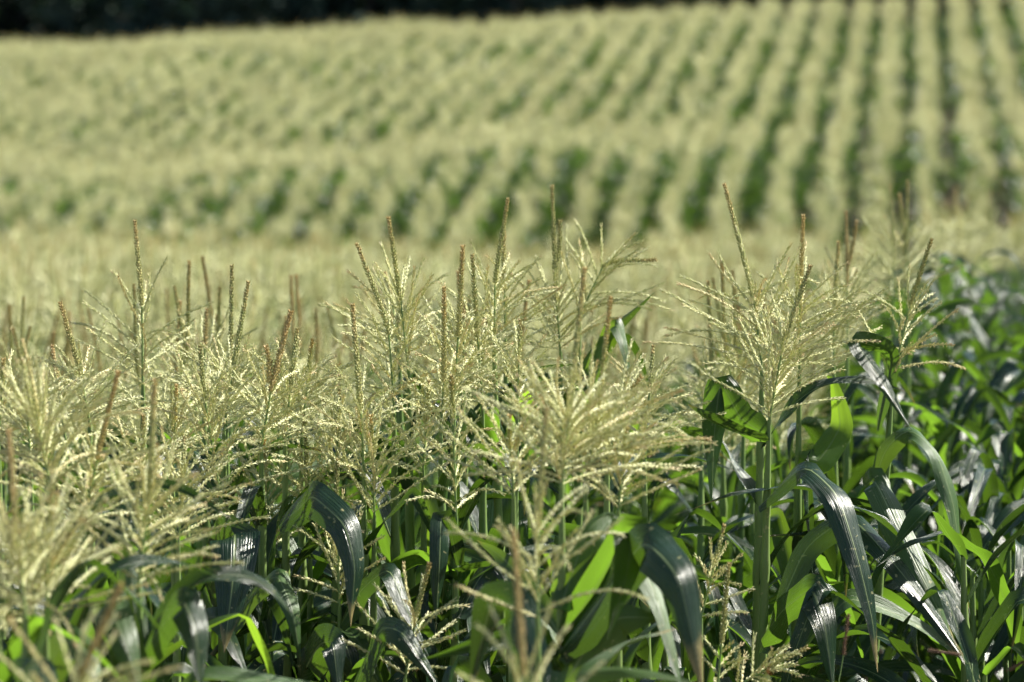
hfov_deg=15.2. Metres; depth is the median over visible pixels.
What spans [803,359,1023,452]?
corn plant
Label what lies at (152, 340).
corn plant
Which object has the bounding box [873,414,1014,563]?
corn plant
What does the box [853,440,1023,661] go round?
corn plant
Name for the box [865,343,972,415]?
corn plant
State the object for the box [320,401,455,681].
corn plant
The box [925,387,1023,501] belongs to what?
corn plant
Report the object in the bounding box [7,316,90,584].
corn plant
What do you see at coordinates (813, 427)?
corn plant
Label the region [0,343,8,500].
corn plant
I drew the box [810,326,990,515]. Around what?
corn plant
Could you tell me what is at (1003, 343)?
corn plant
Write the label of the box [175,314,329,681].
corn plant
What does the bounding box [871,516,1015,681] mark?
corn plant
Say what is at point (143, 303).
corn plant
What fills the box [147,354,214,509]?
corn plant
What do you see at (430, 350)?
corn plant
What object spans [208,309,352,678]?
corn plant
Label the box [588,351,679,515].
corn plant
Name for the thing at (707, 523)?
corn plant
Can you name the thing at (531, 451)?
corn plant
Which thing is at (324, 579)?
corn plant
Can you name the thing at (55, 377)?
corn plant
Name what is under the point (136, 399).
corn plant
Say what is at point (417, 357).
corn plant
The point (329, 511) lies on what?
corn plant
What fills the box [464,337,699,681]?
corn plant
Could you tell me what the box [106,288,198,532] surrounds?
corn plant
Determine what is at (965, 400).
corn plant
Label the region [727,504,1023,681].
corn plant
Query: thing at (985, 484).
corn plant
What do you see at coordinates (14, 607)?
corn plant
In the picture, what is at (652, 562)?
corn plant
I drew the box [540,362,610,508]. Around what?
corn plant
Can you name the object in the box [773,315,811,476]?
corn plant
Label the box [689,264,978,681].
corn plant
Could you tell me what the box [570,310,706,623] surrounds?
corn plant
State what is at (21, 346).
corn plant
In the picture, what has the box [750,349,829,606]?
corn plant
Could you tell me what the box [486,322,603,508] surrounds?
corn plant
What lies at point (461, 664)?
corn plant
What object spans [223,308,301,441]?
corn plant
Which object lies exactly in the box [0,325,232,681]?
corn plant
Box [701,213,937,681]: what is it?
corn plant
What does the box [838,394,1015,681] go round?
corn plant
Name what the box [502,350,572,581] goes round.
corn plant
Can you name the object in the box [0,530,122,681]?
corn plant
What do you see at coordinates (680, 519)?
corn plant
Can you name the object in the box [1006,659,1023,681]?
foxtail grass
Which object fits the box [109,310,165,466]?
corn plant
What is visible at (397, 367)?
corn plant
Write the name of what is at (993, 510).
corn plant
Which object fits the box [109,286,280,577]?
corn plant
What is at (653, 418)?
corn plant
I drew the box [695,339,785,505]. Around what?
corn plant
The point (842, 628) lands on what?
corn plant
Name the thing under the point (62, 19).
woodland
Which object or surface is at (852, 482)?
corn plant
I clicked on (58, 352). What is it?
corn plant
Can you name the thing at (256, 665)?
corn plant
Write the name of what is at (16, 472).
corn plant
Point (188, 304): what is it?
corn plant
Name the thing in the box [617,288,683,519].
corn plant
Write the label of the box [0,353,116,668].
corn plant
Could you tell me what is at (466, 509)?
corn plant
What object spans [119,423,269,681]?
corn plant
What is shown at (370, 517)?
corn plant
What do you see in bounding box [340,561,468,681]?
corn plant
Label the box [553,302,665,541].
corn plant
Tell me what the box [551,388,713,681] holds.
corn plant
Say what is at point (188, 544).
corn plant
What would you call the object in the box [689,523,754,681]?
corn plant
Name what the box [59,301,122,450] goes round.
corn plant
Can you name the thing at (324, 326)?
corn plant
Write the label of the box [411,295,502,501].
corn plant
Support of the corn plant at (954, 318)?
on the ground at (999, 185)
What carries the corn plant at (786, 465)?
on the ground at (999, 185)
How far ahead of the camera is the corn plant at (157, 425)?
15.14 m
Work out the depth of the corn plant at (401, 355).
16.46 m
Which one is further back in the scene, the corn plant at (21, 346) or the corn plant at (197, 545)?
the corn plant at (21, 346)
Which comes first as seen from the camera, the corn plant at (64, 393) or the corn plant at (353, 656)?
the corn plant at (353, 656)
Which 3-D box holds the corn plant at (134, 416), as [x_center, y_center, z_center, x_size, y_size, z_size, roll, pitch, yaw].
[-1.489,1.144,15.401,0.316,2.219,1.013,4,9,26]
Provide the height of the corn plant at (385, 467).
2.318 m
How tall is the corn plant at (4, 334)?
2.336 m
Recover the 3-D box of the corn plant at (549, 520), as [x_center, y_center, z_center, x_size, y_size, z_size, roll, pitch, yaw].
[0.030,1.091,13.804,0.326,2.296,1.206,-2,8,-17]
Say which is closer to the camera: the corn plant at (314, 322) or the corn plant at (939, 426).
the corn plant at (939, 426)
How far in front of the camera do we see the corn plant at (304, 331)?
18.61 m
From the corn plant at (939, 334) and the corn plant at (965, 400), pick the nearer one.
the corn plant at (965, 400)
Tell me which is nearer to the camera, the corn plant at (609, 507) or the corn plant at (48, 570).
the corn plant at (48, 570)
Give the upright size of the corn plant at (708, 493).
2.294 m
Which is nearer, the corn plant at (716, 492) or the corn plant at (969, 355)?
the corn plant at (716, 492)
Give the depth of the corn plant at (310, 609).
9.89 m
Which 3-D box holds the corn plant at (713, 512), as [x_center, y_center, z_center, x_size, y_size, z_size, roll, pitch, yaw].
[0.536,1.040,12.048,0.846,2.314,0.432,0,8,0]
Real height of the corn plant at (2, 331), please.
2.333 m
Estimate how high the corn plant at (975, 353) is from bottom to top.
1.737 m
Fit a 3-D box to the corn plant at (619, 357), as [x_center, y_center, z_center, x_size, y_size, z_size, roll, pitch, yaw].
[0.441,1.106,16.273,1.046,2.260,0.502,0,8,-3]
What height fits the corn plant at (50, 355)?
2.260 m
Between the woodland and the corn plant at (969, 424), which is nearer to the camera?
the corn plant at (969, 424)
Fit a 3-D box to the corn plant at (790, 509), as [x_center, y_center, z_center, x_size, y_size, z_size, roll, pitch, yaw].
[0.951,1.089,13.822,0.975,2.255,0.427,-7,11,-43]
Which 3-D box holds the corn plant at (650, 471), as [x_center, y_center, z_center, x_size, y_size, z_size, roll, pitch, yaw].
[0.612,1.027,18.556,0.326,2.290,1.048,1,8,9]
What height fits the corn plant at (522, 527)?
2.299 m
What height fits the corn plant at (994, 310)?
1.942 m
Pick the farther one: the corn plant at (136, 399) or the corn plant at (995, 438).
the corn plant at (136, 399)
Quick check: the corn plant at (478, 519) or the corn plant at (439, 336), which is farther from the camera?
the corn plant at (439, 336)
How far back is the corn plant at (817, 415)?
19.50 m
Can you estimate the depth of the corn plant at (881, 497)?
10.02 m
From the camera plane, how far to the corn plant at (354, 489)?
14.74 m
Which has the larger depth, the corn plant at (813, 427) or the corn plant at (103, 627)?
the corn plant at (813, 427)
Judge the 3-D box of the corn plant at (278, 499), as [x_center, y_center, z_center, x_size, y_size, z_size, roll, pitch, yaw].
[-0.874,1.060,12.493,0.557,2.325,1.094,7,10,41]
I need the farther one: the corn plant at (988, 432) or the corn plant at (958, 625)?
the corn plant at (988, 432)
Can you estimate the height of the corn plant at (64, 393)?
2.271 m
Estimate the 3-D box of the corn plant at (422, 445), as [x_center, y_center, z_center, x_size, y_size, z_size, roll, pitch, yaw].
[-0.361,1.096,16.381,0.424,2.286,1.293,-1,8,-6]
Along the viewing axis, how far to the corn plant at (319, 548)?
13.58 m
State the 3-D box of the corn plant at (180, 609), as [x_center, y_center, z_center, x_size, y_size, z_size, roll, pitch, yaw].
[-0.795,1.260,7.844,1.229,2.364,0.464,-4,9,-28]
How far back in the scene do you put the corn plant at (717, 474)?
14.50 m
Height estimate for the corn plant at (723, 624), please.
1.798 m
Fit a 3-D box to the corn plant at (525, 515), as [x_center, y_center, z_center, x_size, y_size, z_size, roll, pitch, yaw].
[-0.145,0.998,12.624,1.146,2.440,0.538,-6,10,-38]
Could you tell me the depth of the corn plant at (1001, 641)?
10.48 m
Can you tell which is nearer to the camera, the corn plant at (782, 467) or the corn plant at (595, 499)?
the corn plant at (595, 499)
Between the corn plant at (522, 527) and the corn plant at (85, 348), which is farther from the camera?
the corn plant at (85, 348)
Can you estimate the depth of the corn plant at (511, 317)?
19.22 m
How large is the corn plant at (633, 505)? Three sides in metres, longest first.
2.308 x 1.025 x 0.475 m
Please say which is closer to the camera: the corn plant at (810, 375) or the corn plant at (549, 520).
the corn plant at (549, 520)
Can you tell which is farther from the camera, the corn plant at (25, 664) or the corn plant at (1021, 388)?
the corn plant at (1021, 388)
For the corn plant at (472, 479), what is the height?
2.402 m
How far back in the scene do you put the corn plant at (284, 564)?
9.82 m
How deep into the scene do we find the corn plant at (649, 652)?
9.74 m
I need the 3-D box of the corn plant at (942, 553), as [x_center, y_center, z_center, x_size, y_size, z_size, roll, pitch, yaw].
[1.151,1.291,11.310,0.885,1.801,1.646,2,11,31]
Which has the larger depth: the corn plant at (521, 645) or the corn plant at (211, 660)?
the corn plant at (211, 660)
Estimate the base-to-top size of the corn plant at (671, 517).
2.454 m
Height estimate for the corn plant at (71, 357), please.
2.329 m
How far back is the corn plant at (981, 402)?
14.32 m
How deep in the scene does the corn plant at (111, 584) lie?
14.13 m
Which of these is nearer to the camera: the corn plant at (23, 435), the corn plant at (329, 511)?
the corn plant at (329, 511)
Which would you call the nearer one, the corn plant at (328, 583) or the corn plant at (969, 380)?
the corn plant at (328, 583)
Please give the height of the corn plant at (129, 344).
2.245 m
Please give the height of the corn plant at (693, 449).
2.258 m
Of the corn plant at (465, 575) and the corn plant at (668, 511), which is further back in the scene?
the corn plant at (668, 511)
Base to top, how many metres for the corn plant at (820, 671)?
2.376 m
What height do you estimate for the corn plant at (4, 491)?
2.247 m
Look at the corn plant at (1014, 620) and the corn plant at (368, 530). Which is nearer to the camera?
the corn plant at (1014, 620)
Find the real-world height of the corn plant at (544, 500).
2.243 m
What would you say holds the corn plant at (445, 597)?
on the ground at (999, 185)
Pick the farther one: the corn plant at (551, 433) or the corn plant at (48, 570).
the corn plant at (551, 433)
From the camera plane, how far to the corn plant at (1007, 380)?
15.56 m
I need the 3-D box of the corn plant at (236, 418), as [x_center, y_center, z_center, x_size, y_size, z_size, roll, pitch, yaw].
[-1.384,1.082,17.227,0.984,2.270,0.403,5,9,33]
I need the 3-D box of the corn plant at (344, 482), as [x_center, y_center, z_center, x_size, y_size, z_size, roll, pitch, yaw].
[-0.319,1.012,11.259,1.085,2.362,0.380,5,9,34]
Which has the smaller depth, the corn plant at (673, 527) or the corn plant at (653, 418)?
the corn plant at (673, 527)
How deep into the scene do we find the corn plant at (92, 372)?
13.88 m
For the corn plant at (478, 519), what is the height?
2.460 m
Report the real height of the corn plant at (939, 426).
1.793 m
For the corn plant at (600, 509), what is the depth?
15.41 m
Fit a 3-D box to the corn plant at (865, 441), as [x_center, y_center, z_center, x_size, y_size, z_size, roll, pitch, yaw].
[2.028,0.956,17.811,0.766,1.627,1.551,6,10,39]
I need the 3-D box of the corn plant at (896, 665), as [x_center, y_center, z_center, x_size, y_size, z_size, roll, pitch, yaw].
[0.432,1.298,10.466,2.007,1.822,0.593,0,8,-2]
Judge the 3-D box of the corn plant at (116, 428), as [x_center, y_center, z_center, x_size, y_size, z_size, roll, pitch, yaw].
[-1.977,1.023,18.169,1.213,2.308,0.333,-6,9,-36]
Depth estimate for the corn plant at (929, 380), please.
16.90 m
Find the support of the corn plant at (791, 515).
on the ground at (999, 185)
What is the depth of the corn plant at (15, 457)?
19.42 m
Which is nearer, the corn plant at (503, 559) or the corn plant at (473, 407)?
the corn plant at (503, 559)
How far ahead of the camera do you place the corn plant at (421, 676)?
9.90 m
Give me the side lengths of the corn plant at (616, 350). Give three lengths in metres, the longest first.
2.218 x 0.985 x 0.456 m
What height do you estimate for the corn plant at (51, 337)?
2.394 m
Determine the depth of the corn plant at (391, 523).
10.00 m
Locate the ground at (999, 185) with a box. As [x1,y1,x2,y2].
[59,21,1022,681]
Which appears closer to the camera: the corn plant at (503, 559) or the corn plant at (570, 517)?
the corn plant at (503, 559)
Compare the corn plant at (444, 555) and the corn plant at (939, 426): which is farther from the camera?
the corn plant at (939, 426)
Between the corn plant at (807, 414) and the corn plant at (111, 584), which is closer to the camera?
the corn plant at (111, 584)
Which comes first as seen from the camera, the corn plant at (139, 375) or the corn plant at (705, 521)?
the corn plant at (139, 375)
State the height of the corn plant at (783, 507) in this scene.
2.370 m
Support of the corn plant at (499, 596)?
on the ground at (999, 185)
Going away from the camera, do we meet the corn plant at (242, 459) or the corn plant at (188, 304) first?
the corn plant at (242, 459)
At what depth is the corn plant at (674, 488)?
11.19 m
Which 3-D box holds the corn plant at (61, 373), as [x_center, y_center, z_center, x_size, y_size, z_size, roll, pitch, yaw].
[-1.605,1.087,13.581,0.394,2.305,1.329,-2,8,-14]
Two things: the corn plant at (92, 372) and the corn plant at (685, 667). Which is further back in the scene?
the corn plant at (92, 372)
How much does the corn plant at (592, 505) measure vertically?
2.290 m
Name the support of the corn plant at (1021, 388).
on the ground at (999, 185)
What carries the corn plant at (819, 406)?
on the ground at (999, 185)
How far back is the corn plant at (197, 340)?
16.25 m
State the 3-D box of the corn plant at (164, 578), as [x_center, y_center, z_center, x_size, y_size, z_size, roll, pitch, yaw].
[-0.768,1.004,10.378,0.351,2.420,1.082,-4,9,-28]
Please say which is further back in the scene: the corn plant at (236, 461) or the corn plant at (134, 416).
the corn plant at (134, 416)
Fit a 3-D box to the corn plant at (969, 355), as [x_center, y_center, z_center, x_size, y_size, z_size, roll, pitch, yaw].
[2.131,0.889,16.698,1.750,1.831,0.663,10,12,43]
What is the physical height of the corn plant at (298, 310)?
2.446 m
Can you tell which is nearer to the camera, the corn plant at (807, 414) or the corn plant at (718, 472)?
the corn plant at (718, 472)
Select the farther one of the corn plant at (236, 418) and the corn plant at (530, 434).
the corn plant at (236, 418)
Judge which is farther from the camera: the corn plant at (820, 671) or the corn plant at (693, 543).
the corn plant at (820, 671)
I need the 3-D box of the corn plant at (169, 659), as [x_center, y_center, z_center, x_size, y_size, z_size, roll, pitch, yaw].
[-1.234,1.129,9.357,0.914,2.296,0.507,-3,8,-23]
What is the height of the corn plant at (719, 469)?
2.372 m
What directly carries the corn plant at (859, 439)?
on the ground at (999, 185)
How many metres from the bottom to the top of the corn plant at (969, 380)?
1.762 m
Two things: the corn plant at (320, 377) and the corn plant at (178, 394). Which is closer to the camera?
the corn plant at (178, 394)
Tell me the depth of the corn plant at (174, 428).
9.60 m
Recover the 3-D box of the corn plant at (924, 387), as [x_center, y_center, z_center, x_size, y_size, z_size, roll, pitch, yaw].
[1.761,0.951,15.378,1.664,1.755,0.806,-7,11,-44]
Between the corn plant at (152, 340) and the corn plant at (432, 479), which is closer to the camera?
the corn plant at (432, 479)
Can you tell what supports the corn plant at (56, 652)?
on the ground at (999, 185)
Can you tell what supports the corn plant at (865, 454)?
on the ground at (999, 185)
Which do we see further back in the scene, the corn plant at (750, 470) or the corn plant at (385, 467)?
the corn plant at (385, 467)
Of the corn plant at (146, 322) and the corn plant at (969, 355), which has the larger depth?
the corn plant at (146, 322)
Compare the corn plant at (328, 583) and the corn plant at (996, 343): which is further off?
the corn plant at (996, 343)
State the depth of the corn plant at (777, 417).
12.87 m
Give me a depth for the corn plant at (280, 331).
18.40 m
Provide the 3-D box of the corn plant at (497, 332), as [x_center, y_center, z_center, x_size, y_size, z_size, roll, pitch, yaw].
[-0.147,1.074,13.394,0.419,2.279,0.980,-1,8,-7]
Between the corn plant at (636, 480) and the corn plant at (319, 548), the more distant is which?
the corn plant at (636, 480)
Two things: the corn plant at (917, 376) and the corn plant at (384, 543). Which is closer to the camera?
the corn plant at (384, 543)
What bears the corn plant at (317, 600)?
on the ground at (999, 185)
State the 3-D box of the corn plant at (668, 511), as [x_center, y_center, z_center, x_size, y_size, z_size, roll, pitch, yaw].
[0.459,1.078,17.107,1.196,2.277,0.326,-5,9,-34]
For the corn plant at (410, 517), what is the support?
on the ground at (999, 185)
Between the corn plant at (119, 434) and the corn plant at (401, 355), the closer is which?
the corn plant at (401, 355)
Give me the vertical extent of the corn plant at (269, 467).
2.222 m
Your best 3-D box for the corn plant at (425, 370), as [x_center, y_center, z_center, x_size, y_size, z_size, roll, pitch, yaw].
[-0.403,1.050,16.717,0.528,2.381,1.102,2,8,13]
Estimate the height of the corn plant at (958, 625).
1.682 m
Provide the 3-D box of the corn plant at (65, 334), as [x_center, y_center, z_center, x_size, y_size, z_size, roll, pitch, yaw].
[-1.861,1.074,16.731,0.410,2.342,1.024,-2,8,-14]
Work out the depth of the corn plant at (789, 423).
19.40 m
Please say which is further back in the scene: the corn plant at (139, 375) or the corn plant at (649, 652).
the corn plant at (139, 375)
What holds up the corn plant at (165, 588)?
on the ground at (999, 185)
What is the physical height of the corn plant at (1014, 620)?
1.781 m
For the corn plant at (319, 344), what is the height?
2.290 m
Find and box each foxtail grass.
[838,612,851,681]
[927,647,972,681]
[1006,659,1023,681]
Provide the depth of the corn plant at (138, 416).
14.58 m
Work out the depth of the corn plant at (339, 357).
14.30 m
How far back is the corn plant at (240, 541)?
9.41 m
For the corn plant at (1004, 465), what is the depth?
12.50 m
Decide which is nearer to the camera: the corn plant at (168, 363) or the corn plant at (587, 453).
the corn plant at (587, 453)
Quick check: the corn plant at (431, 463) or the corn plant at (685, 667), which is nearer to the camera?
the corn plant at (685, 667)
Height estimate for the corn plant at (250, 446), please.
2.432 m
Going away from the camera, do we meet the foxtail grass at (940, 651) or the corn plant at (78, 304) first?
the foxtail grass at (940, 651)
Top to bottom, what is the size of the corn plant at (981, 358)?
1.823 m
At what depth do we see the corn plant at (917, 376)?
15.19 m
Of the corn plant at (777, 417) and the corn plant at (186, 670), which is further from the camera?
the corn plant at (777, 417)
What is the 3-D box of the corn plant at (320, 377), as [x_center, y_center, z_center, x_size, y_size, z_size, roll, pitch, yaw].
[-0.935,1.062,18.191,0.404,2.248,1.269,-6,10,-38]
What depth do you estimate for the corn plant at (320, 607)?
13.85 m
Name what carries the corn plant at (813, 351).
on the ground at (999, 185)
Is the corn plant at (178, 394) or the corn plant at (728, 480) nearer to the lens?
the corn plant at (728, 480)
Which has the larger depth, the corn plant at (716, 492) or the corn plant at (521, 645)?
the corn plant at (716, 492)
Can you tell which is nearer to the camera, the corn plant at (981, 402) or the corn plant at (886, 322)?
the corn plant at (981, 402)
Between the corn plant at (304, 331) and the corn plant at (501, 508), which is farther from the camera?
the corn plant at (304, 331)
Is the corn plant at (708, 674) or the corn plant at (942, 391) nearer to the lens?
the corn plant at (708, 674)
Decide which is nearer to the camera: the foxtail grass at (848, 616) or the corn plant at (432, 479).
the foxtail grass at (848, 616)
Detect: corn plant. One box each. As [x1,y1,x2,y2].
[0,296,135,543]
[0,305,131,589]
[0,307,46,511]
[0,325,67,638]
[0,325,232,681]
[0,331,84,588]
[0,338,45,523]
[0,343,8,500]
[0,348,172,681]
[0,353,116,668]
[0,369,274,681]
[0,427,174,681]
[0,469,122,659]
[0,493,227,681]
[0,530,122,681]
[0,582,182,681]
[1,307,56,511]
[1,344,125,664]
[2,301,207,681]
[2,360,57,491]
[2,422,19,609]
[6,309,70,544]
[6,311,190,585]
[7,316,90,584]
[7,339,122,536]
[12,326,106,521]
[19,316,134,528]
[28,296,132,517]
[37,358,169,521]
[49,321,106,504]
[50,308,166,587]
[53,311,135,546]
[57,409,240,681]
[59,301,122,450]
[62,378,308,681]
[68,303,405,653]
[69,219,216,671]
[78,283,195,669]
[85,334,172,546]
[85,359,273,681]
[91,315,167,584]
[103,331,192,434]
[104,332,147,544]
[104,354,170,545]
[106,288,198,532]
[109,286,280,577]
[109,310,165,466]
[109,364,183,573]
[111,374,194,580]
[117,311,172,413]
[118,260,224,589]
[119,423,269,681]
[121,285,240,601]
[126,292,179,435]
[129,344,327,681]
[132,332,201,547]
[137,300,258,617]
[146,280,418,681]
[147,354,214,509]
[150,264,323,666]
[157,323,191,481]
[160,255,267,662]
[162,333,252,439]
[169,286,250,546]
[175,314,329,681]
[184,328,257,497]
[186,338,391,681]
[192,275,371,679]
[193,333,282,485]
[204,327,402,681]
[205,427,333,678]
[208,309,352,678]
[210,216,635,681]
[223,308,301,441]
[231,414,378,681]
[237,360,384,658]
[238,339,270,485]
[240,274,371,612]
[245,316,327,667]
[247,316,293,475]
[247,372,419,681]
[259,309,387,592]
[268,409,348,607]
[270,306,370,530]
[273,297,335,591]
[276,340,340,611]
[277,242,493,681]
[279,457,428,681]
[284,333,347,469]
[286,302,551,678]
[294,341,369,535]
[295,325,353,573]
[299,324,411,532]
[300,296,350,454]
[310,303,387,600]
[315,334,420,583]
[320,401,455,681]
[322,329,385,514]
[324,315,389,492]
[326,268,573,616]
[333,373,509,681]
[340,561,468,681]
[342,287,464,673]
[352,267,487,677]
[364,357,530,681]
[367,294,573,676]
[367,317,436,529]
[367,331,440,512]
[368,311,467,519]
[368,353,438,541]
[376,318,445,562]
[377,270,544,608]
[377,279,566,606]
[384,285,517,681]
[384,313,449,481]
[386,279,550,666]
[387,323,552,667]
[391,253,551,675]
[396,341,448,547]
[396,345,446,446]
[402,184,734,607]
[408,244,572,681]
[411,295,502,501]
[412,320,454,492]
[415,353,620,545]
[421,266,719,681]
[423,316,459,471]
[426,198,566,681]
[428,319,588,681]
[429,317,537,488]
[436,390,648,681]
[437,228,560,654]
[444,406,690,681]
[455,527,604,681]
[456,316,541,518]
[456,331,526,440]
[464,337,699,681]
[468,358,555,576]
[473,219,781,583]
[478,295,717,643]
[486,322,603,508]
[497,310,535,374]
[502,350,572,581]
[510,346,555,519]
[528,496,956,681]
[530,331,615,521]
[536,324,661,509]
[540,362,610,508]
[546,312,656,646]
[550,317,691,681]
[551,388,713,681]
[552,351,648,564]
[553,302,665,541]
[569,305,705,530]
[569,344,672,486]
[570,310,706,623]
[571,330,708,681]
[572,396,614,494]
[573,351,686,517]
[582,337,622,519]
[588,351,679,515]
[598,344,752,681]
[600,349,684,543]
[611,320,672,531]
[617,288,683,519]
[622,182,981,681]
[622,280,775,678]
[628,327,822,681]
[630,302,707,512]
[638,374,687,527]
[650,562,752,681]
[658,320,892,652]
[659,345,807,671]
[660,297,797,545]
[660,336,826,672]
[662,277,815,674]
[667,346,818,674]
[671,258,846,680]
[671,303,784,570]
[676,281,786,675]
[676,483,1023,681]
[679,338,812,643]
[682,325,838,557]
[687,269,855,670]
[688,325,881,672]
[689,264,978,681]
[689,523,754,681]
[693,589,1023,681]
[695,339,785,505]
[696,289,842,472]
[696,375,757,486]
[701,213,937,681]
[702,561,750,681]
[703,288,874,636]
[704,240,937,670]
[704,293,794,537]
[704,323,824,522]
[704,359,820,575]
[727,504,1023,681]
[728,320,810,662]
[728,524,1023,681]
[736,631,809,681]
[739,351,824,673]
[740,314,870,515]
[745,309,864,667]
[747,317,828,489]
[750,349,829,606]
[772,350,1020,613]
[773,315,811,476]
[774,352,830,573]
[778,356,829,517]
[783,306,843,427]
[785,180,1023,677]
[785,343,1023,569]
[785,359,1023,618]
[786,184,970,624]
[786,383,1023,658]
[788,322,840,508]
[791,324,831,503]
[796,305,863,447]
[802,210,913,654]
[802,328,1023,490]
[803,316,1023,637]
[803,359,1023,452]
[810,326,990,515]
[820,313,1023,416]
[824,362,1023,534]
[828,402,1023,681]
[828,480,1023,681]
[836,447,1023,681]
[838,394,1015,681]
[840,467,1016,668]
[840,564,1005,681]
[841,405,1015,681]
[848,237,969,681]
[848,497,1023,681]
[853,311,1023,412]
[853,333,1023,411]
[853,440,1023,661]
[854,341,1023,405]
[859,374,991,444]
[864,360,1023,499]
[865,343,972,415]
[865,403,970,521]
[867,317,1018,391]
[870,387,1016,663]
[871,363,1023,532]
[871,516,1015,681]
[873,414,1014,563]
[876,531,1023,671]
[884,491,1015,681]
[902,429,1023,681]
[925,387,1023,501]
[942,291,1023,369]
[957,342,1022,408]
[958,349,991,387]
[983,433,1023,531]
[988,346,1023,421]
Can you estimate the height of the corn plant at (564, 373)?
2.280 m
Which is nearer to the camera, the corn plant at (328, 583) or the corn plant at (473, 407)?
the corn plant at (473, 407)
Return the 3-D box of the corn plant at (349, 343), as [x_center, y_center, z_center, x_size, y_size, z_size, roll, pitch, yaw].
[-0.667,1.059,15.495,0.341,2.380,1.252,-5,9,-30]
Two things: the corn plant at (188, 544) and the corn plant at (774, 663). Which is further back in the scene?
the corn plant at (188, 544)
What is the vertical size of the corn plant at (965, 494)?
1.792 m
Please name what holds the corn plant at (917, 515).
on the ground at (999, 185)
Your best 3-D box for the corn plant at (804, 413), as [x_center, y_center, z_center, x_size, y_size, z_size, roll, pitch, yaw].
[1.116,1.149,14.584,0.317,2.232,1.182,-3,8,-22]
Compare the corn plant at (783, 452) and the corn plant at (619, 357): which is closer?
the corn plant at (783, 452)
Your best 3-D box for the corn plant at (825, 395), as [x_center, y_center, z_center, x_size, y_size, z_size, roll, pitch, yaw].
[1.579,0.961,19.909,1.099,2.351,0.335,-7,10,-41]
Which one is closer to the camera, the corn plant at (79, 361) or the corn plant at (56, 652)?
the corn plant at (56, 652)
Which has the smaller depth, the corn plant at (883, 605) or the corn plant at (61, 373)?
the corn plant at (883, 605)
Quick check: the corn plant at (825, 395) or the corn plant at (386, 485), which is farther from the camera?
the corn plant at (825, 395)
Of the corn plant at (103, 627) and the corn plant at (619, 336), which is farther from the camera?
the corn plant at (619, 336)
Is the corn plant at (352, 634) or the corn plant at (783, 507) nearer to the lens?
the corn plant at (352, 634)
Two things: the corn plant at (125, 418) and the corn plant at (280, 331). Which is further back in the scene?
the corn plant at (280, 331)
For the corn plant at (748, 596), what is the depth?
11.28 m
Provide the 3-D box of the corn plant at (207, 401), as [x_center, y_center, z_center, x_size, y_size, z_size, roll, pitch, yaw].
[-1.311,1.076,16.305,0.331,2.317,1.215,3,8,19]
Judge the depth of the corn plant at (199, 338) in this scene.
16.90 m
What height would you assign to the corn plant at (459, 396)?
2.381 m
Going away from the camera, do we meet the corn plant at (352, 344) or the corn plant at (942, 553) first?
the corn plant at (942, 553)
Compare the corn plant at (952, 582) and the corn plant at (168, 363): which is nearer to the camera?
the corn plant at (952, 582)
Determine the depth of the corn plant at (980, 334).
16.56 m
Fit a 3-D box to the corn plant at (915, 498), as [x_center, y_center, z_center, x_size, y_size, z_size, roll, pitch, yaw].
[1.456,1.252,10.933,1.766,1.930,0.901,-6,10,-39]
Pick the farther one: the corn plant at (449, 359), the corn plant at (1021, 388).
the corn plant at (1021, 388)
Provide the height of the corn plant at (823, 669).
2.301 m
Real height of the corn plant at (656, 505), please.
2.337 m
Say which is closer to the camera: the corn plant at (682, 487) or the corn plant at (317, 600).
the corn plant at (317, 600)

